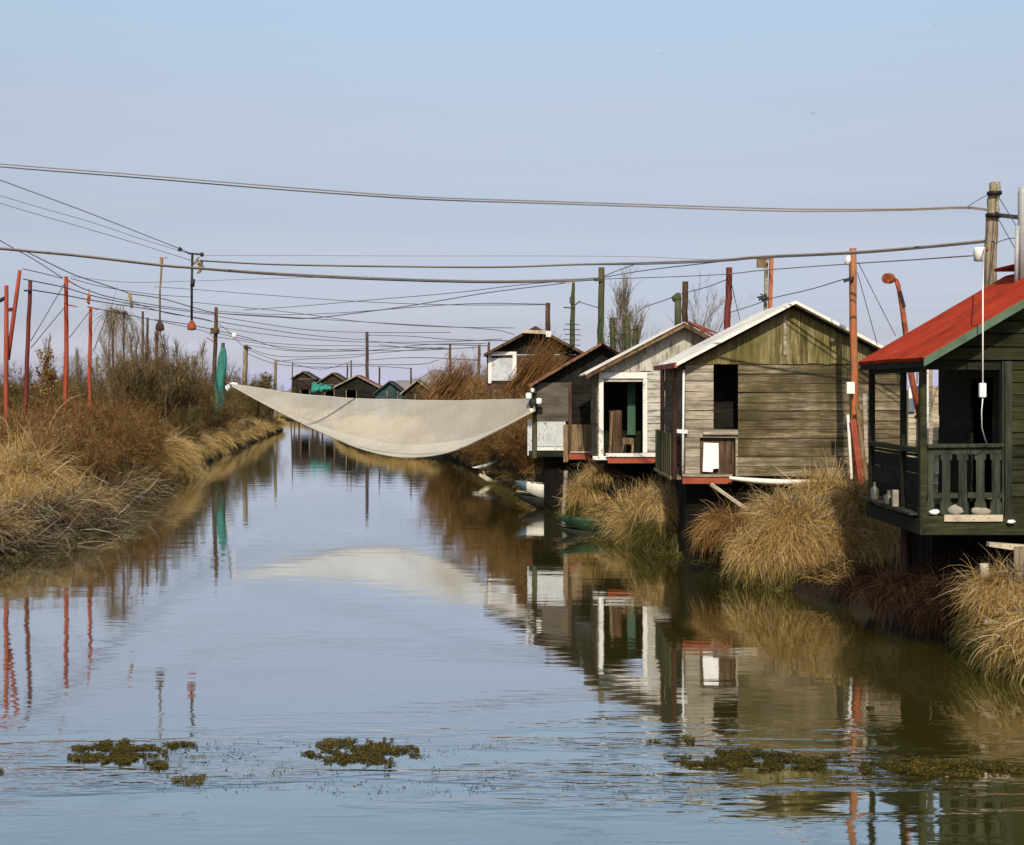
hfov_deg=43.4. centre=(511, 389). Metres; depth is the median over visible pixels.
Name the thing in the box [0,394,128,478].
straw tussock
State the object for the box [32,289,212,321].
cable
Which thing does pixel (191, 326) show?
hanging weight
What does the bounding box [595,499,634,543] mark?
straw tussock
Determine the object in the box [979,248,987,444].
light cord
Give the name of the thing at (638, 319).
poplar tree
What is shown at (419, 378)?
bush
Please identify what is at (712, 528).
straw tussock
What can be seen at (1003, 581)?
straw tussock
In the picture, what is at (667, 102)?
sky
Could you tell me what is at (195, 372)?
sapling
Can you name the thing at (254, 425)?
straw tussock
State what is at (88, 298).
hanging hook
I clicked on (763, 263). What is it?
twin pole
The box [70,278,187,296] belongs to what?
cable
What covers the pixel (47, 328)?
cable
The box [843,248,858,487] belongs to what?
orange post
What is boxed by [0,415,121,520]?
straw tussock
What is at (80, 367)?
sapling
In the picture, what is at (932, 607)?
reed tuft
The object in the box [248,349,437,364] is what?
cable
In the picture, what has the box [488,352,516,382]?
window
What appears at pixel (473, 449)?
bush
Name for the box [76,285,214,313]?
cable
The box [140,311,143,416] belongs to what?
grey pole
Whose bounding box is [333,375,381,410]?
fishing hut
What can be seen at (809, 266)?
cable
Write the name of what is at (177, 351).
sapling
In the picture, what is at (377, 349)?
cable
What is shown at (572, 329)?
green pole
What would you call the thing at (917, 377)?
meter post
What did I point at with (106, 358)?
sapling
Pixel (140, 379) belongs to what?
thicket bush
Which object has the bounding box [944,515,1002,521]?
loose board
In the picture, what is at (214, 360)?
grey pole
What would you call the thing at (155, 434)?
bush
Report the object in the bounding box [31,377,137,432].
bush
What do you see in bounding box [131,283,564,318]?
cable
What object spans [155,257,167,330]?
hanging weight
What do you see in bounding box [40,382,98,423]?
thicket bush
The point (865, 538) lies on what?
straw tussock
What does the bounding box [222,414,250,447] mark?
straw tussock
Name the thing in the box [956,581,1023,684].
straw tussock
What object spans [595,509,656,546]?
straw tussock
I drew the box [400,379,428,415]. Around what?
fishing hut
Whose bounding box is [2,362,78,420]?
thicket bush
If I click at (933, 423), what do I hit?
board fence
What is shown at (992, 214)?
utility pole
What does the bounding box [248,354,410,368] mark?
cable
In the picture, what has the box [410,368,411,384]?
post
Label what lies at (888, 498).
bottle
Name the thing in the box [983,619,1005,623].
drift lath
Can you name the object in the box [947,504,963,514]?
stone
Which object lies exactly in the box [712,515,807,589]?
straw tussock
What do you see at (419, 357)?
cable
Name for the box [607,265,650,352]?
poplar tree
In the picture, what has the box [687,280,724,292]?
cable
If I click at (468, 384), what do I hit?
bush
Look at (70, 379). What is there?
thicket bush
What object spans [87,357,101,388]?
sapling
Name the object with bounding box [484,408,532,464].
bush
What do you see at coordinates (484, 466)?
curved plank
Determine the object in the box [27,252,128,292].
cable
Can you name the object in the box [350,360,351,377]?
post
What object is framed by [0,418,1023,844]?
water
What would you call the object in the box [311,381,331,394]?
tarpaulin
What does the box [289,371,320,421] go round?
fishing hut
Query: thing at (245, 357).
grey pole
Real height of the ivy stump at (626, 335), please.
5.494 m
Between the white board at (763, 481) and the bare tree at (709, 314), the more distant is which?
the bare tree at (709, 314)
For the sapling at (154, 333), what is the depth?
73.90 m
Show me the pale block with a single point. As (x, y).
(895, 498)
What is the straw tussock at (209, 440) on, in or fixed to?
on the ground at (802, 587)
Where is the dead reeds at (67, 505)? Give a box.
[0,456,161,559]
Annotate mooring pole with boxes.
[23,281,31,433]
[63,276,76,418]
[87,306,97,418]
[681,281,687,322]
[724,267,731,329]
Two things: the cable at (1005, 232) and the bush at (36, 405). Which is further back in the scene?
the bush at (36, 405)
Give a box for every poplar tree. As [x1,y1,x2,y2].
[603,326,619,352]
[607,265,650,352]
[617,297,656,346]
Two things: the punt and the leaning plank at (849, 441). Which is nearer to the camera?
the leaning plank at (849, 441)
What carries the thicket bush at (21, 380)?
on the ground at (802, 587)
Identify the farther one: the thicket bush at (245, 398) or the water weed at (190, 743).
the thicket bush at (245, 398)
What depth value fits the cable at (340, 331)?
84.08 m
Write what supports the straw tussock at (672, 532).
on the ground at (802, 587)
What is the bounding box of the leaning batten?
[609,412,612,452]
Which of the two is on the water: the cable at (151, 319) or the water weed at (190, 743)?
the water weed at (190, 743)
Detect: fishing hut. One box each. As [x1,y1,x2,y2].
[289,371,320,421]
[315,372,346,418]
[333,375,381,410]
[373,381,404,412]
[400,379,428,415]
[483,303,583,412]
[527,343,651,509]
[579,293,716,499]
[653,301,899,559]
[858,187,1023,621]
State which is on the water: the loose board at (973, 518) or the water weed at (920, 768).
the water weed at (920, 768)
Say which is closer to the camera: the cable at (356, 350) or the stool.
the stool
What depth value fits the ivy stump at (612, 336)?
55.90 m
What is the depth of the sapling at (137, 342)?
77.89 m
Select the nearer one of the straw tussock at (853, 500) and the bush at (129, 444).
the straw tussock at (853, 500)
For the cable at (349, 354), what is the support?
attached to the grey pole at (245, 357)
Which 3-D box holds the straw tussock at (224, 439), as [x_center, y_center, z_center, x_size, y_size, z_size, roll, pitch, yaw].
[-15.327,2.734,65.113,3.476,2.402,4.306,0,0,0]
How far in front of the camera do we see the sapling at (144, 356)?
65.91 m
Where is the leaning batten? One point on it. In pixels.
(611, 426)
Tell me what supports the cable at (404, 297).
attached to the green pole at (572, 329)
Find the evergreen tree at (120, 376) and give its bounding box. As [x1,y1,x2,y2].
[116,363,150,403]
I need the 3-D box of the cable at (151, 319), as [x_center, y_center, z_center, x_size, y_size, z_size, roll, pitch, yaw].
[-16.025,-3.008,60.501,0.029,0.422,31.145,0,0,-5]
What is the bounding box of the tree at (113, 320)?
[69,289,155,408]
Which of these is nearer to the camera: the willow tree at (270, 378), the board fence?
the board fence
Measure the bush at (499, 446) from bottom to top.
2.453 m
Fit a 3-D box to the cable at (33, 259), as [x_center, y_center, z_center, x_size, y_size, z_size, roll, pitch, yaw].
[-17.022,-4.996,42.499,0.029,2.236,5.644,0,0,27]
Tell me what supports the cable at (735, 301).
attached to the mooring pole at (727, 311)
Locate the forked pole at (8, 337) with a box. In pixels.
[0,270,21,442]
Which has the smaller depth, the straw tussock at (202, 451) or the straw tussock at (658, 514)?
the straw tussock at (658, 514)
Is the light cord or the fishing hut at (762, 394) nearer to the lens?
the light cord
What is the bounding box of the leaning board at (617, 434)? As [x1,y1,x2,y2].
[609,410,621,452]
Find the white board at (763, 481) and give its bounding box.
[728,476,816,485]
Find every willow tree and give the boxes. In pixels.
[253,373,276,409]
[260,371,275,414]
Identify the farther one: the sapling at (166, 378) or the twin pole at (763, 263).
the sapling at (166, 378)
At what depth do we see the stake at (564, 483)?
33.35 m
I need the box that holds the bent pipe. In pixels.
[882,273,918,457]
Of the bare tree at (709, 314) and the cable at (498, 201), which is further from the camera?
the bare tree at (709, 314)
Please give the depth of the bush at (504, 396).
43.92 m
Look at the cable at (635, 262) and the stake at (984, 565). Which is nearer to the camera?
the stake at (984, 565)
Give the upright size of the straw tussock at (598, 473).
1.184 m
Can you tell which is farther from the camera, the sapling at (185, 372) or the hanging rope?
the sapling at (185, 372)
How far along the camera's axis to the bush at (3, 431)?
36.85 m
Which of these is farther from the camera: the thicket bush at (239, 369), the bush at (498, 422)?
the thicket bush at (239, 369)
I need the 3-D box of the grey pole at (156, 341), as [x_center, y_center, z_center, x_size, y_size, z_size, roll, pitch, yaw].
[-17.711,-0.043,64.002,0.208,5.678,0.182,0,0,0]
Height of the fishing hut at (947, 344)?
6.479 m
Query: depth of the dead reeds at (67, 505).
28.00 m
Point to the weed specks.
(466, 774)
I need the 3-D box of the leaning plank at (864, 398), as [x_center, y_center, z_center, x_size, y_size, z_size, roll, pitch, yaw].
[6.206,0.689,22.600,0.097,1.222,0.030,0,0,0]
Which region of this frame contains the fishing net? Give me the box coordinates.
[223,378,535,457]
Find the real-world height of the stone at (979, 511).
0.108 m
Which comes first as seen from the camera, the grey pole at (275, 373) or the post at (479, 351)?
the post at (479, 351)
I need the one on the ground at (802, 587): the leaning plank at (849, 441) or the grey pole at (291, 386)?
the grey pole at (291, 386)
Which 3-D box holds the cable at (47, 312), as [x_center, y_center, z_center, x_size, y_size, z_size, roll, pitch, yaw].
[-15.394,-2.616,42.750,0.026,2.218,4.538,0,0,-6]
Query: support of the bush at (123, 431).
on the ground at (802, 587)
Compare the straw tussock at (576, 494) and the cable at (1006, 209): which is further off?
the straw tussock at (576, 494)
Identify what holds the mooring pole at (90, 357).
on the ground at (802, 587)
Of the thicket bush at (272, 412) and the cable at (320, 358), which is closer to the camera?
the thicket bush at (272, 412)
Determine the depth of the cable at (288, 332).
89.19 m
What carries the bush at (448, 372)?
on the ground at (802, 587)
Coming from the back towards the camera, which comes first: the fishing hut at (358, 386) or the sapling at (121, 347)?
the fishing hut at (358, 386)
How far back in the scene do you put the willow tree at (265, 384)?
98.04 m
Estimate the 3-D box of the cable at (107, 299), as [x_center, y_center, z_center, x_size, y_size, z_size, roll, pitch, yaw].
[-15.977,-3.809,57.000,0.033,1.155,38.126,0,0,-5]
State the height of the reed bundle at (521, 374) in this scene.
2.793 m
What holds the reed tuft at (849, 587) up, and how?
on the ground at (802, 587)
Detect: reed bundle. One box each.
[423,355,486,399]
[500,323,571,397]
[515,342,572,395]
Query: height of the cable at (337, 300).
1.782 m
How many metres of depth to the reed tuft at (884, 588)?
17.14 m
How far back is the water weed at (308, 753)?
11.59 m
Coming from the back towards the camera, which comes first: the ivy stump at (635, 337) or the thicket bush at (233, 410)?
the thicket bush at (233, 410)
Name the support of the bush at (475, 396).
on the ground at (802, 587)
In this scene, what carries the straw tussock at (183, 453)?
on the ground at (802, 587)
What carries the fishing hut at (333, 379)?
on the ground at (802, 587)
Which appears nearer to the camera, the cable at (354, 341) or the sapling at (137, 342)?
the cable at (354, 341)
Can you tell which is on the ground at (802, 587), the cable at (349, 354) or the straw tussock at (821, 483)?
the straw tussock at (821, 483)
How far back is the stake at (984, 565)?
15.85 m
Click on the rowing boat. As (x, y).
(536, 490)
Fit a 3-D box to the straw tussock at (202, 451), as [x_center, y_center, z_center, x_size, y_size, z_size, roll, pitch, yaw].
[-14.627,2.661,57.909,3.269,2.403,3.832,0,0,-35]
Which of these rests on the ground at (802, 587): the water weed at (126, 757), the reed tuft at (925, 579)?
the reed tuft at (925, 579)
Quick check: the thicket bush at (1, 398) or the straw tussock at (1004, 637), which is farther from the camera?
the thicket bush at (1, 398)
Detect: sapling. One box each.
[33,332,60,395]
[71,346,86,400]
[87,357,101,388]
[92,306,122,405]
[114,322,132,367]
[124,329,142,404]
[126,321,148,365]
[138,335,154,400]
[152,331,180,425]
[153,330,163,363]
[163,343,177,382]
[170,338,189,376]
[181,356,197,399]
[188,351,202,418]
[191,340,209,392]
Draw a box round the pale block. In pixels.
[892,490,898,506]
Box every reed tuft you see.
[686,542,738,572]
[785,545,839,591]
[798,523,870,595]
[818,539,898,613]
[835,549,957,640]
[863,536,973,632]
[886,555,979,648]
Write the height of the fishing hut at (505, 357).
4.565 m
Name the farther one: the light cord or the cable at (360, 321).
the cable at (360, 321)
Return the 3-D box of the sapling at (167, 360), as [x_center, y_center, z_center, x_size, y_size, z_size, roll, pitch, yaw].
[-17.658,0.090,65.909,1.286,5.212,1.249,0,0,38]
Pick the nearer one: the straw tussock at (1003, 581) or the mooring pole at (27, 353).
the straw tussock at (1003, 581)
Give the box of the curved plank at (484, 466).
[472,461,496,468]
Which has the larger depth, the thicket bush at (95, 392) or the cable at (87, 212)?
the thicket bush at (95, 392)
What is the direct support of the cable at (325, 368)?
attached to the grey pole at (291, 386)
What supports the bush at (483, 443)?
on the ground at (802, 587)
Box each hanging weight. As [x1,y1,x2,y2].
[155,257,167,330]
[178,247,203,330]
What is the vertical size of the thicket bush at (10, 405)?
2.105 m
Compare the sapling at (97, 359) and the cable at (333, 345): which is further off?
the cable at (333, 345)
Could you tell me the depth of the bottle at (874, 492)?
18.41 m
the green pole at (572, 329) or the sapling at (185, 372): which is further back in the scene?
the sapling at (185, 372)
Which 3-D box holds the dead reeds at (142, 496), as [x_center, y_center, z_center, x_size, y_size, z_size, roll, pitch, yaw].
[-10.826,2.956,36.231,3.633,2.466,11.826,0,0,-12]
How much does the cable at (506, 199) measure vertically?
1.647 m
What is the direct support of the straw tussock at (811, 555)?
on the ground at (802, 587)
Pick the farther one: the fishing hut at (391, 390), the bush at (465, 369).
the fishing hut at (391, 390)
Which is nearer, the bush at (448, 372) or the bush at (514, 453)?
the bush at (514, 453)
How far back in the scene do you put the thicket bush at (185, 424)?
57.73 m
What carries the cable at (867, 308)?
attached to the orange post at (852, 384)
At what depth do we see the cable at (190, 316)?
73.97 m
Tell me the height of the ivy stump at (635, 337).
4.996 m
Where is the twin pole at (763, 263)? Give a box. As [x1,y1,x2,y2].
[757,258,773,310]
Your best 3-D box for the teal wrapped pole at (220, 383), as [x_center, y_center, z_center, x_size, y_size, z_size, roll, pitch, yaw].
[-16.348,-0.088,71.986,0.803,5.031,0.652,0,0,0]
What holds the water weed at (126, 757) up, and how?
on the water
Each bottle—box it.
[870,482,878,499]
[884,490,891,504]
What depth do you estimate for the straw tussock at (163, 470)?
42.77 m
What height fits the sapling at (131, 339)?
5.593 m
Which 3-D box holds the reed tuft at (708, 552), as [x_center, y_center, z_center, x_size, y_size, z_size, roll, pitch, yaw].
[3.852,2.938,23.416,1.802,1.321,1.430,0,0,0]
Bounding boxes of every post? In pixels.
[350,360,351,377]
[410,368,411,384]
[477,345,480,380]
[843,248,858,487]
[916,370,928,461]
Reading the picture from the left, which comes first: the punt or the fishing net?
the fishing net
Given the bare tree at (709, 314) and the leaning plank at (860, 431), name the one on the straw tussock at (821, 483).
the leaning plank at (860, 431)
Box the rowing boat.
[515,481,543,507]
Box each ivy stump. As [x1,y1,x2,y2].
[607,317,617,349]
[622,314,632,351]
[630,325,640,345]
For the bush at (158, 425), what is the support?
on the ground at (802, 587)
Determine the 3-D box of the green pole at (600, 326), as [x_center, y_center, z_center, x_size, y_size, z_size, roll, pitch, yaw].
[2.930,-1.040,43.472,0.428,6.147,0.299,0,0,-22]
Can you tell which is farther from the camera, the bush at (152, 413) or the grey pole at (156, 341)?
the grey pole at (156, 341)
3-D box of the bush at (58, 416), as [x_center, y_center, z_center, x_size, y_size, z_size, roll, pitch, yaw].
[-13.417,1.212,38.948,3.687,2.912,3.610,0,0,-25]
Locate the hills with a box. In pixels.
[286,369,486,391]
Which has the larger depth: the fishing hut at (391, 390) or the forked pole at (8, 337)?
the fishing hut at (391, 390)
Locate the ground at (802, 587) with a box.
[0,391,1023,673]
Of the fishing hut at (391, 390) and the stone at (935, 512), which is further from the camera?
the fishing hut at (391, 390)
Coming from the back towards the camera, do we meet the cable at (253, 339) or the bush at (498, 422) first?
the cable at (253, 339)
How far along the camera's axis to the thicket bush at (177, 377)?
70.11 m
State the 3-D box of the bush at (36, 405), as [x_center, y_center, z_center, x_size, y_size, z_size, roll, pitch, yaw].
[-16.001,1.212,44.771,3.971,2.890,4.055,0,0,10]
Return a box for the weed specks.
[143,738,1004,797]
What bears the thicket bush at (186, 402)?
on the ground at (802, 587)
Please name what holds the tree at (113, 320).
on the ground at (802, 587)
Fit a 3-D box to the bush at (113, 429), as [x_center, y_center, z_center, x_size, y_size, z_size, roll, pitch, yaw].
[-11.972,1.528,35.965,3.502,2.451,3.430,0,0,-28]
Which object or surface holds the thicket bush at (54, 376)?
on the ground at (802, 587)
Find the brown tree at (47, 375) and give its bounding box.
[31,345,61,414]
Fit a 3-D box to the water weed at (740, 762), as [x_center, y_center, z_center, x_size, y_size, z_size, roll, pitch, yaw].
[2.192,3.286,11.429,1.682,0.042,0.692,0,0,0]
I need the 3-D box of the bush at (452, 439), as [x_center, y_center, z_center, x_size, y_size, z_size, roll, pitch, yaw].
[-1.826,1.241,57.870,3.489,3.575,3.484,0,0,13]
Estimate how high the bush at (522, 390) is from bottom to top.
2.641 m
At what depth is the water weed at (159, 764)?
11.28 m
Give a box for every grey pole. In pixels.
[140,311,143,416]
[145,318,148,408]
[154,331,157,377]
[206,307,218,420]
[242,345,250,394]
[273,360,276,418]
[290,363,292,422]
[365,333,369,378]
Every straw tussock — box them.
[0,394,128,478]
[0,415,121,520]
[137,452,182,487]
[153,416,211,480]
[173,428,217,460]
[190,427,225,454]
[200,421,238,454]
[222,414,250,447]
[229,414,266,438]
[553,464,603,520]
[569,451,624,489]
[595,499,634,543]
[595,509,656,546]
[611,472,680,553]
[640,479,678,545]
[651,522,677,550]
[678,479,761,567]
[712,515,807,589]
[713,472,876,589]
[730,475,827,534]
[750,514,853,591]
[772,443,888,527]
[778,468,898,540]
[802,488,892,567]
[812,447,899,544]
[934,545,1023,666]
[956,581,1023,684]
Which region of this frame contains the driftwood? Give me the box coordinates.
[479,471,499,482]
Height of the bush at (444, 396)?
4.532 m
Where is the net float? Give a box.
[225,384,230,390]
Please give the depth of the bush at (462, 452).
53.75 m
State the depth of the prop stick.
23.92 m
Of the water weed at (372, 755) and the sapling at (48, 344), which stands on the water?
the water weed at (372, 755)
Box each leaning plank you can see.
[846,415,852,478]
[850,419,863,485]
[855,405,867,486]
[862,394,867,462]
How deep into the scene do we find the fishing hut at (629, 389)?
30.77 m
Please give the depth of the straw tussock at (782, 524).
21.44 m
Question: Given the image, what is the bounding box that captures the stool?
[620,438,633,452]
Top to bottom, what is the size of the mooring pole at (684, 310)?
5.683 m
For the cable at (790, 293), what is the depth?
26.11 m
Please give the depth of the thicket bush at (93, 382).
65.67 m
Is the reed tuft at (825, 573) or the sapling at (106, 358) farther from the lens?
the sapling at (106, 358)
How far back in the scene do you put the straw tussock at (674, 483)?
26.34 m
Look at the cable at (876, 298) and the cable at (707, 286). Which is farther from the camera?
the cable at (707, 286)
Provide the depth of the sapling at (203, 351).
80.06 m
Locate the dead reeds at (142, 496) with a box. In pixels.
[65,450,190,523]
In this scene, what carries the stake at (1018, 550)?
on the ground at (802, 587)
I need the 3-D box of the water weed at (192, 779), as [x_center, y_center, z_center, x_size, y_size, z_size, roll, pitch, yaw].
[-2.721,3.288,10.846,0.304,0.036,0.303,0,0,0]
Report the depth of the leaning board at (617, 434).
31.43 m
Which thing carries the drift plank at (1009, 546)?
attached to the stake at (1018, 550)
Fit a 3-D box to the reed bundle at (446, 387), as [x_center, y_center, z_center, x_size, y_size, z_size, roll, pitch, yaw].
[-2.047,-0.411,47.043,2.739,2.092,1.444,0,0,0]
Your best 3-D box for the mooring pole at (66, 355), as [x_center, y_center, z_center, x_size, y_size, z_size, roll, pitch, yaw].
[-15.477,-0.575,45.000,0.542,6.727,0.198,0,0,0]
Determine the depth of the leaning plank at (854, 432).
22.59 m
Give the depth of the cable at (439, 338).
78.70 m
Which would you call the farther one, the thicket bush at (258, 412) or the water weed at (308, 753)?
the thicket bush at (258, 412)
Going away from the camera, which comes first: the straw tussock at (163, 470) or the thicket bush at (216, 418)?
the straw tussock at (163, 470)
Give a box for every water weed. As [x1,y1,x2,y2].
[67,738,168,763]
[145,756,168,768]
[162,741,197,750]
[171,773,207,784]
[300,750,315,756]
[308,737,420,765]
[645,735,695,743]
[663,747,850,770]
[857,754,1023,778]
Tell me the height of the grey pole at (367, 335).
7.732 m
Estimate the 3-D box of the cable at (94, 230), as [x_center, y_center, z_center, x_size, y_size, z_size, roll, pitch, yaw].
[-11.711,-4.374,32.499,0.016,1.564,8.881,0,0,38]
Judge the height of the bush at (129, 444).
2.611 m
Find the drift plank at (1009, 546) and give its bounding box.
[986,542,1023,549]
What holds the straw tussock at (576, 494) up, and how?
on the ground at (802, 587)
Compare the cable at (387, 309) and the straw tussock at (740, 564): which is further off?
the cable at (387, 309)
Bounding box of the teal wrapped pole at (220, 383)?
[213,343,226,423]
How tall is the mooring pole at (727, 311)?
5.740 m
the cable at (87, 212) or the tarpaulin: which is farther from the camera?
the tarpaulin
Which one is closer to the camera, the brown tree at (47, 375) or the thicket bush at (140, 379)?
the brown tree at (47, 375)
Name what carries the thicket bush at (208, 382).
on the ground at (802, 587)
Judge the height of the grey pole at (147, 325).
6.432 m
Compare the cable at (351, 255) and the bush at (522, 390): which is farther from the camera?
the bush at (522, 390)
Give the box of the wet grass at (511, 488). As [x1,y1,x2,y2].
[0,469,809,590]
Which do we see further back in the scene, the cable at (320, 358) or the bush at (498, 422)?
the cable at (320, 358)
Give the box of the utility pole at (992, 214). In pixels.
[973,182,1017,498]
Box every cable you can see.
[0,163,987,209]
[0,166,987,211]
[0,180,177,247]
[0,195,188,253]
[0,203,190,260]
[0,240,62,277]
[0,247,599,281]
[22,268,62,278]
[23,279,212,314]
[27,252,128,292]
[31,283,64,340]
[31,307,64,347]
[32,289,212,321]
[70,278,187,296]
[71,276,310,282]
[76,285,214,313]
[93,312,107,350]
[99,309,214,339]
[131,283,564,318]
[133,302,239,342]
[154,319,366,350]
[161,287,546,304]
[193,302,504,327]
[200,240,984,266]
[204,255,705,259]
[218,303,530,314]
[218,316,449,332]
[218,321,366,339]
[219,333,448,348]
[219,337,477,350]
[221,327,495,342]
[228,313,514,334]
[247,282,550,309]
[247,343,485,351]
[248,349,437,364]
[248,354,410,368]
[252,347,443,356]
[277,355,365,361]
[294,362,349,368]
[372,341,486,345]
[373,357,471,359]
[376,335,507,340]
[604,257,758,277]
[608,255,972,278]
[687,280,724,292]
[730,279,842,312]
[731,283,739,319]
[857,272,877,344]
[858,262,895,335]
[997,194,1015,225]
[997,217,1014,248]
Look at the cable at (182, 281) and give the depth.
46.90 m
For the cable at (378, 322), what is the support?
attached to the grey pole at (214, 360)
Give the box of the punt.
[556,515,606,536]
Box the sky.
[0,0,1023,390]
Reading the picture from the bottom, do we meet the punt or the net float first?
the punt
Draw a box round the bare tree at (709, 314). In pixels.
[666,271,753,334]
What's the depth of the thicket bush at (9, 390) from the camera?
118.24 m
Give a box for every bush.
[0,361,35,404]
[0,378,18,400]
[0,383,9,410]
[0,386,96,439]
[0,394,34,415]
[0,398,62,453]
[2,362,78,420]
[10,381,119,445]
[18,392,126,434]
[19,400,143,473]
[19,419,118,486]
[29,350,101,402]
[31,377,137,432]
[35,366,72,400]
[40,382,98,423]
[43,391,152,426]
[46,360,144,406]
[51,397,166,466]
[52,399,160,475]
[57,381,136,412]
[73,396,174,453]
[79,331,206,426]
[97,397,172,457]
[99,353,169,414]
[103,351,210,409]
[116,407,180,440]
[137,346,205,431]
[164,401,207,444]
[177,352,237,419]
[189,387,254,434]
[206,366,257,405]
[210,395,250,421]
[226,369,260,418]
[227,377,272,420]
[251,376,286,421]
[410,361,485,399]
[413,363,485,456]
[425,342,486,453]
[429,356,486,405]
[431,385,485,465]
[436,386,485,455]
[442,354,484,388]
[453,365,504,446]
[463,420,494,466]
[469,384,532,461]
[477,387,532,461]
[478,370,544,415]
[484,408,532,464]
[487,412,541,472]
[494,414,541,473]
[495,382,532,429]
[505,383,532,429]
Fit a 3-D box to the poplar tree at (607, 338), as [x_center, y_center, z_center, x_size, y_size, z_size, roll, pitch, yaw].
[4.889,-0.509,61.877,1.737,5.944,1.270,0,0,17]
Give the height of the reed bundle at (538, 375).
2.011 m
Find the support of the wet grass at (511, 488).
on the ground at (802, 587)
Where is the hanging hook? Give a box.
[87,289,90,303]
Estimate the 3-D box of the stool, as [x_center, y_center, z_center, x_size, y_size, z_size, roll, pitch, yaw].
[2.775,1.432,31.150,0.346,0.504,0.250,0,0,0]
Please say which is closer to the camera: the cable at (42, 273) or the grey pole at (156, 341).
the cable at (42, 273)
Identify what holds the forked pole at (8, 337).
on the ground at (802, 587)
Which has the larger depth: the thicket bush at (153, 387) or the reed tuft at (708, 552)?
the thicket bush at (153, 387)
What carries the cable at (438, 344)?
attached to the grey pole at (367, 335)
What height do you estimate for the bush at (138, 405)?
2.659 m
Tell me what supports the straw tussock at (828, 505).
on the ground at (802, 587)
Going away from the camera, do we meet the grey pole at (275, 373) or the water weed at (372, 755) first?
the water weed at (372, 755)
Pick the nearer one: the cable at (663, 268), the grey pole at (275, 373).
the cable at (663, 268)
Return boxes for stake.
[562,471,567,515]
[979,563,988,653]
[1014,546,1023,584]
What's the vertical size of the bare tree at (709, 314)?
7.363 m
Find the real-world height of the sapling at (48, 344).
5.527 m
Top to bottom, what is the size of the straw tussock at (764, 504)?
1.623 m
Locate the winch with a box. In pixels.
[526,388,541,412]
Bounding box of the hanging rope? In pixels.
[127,293,132,307]
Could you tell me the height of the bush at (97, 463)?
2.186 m
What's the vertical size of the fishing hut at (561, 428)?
5.350 m
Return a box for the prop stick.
[710,483,745,508]
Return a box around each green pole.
[556,282,580,354]
[594,267,604,344]
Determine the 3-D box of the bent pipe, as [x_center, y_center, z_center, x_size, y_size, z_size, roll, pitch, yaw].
[6.440,-0.072,21.181,0.819,3.661,0.258,0,0,-21]
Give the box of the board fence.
[908,370,938,492]
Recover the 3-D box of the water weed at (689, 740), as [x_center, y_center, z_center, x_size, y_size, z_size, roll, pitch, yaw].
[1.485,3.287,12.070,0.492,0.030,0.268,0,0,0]
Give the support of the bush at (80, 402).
on the ground at (802, 587)
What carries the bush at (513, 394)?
on the ground at (802, 587)
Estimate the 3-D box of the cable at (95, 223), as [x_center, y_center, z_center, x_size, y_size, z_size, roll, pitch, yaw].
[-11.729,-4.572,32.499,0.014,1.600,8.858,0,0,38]
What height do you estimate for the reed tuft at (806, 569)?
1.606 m

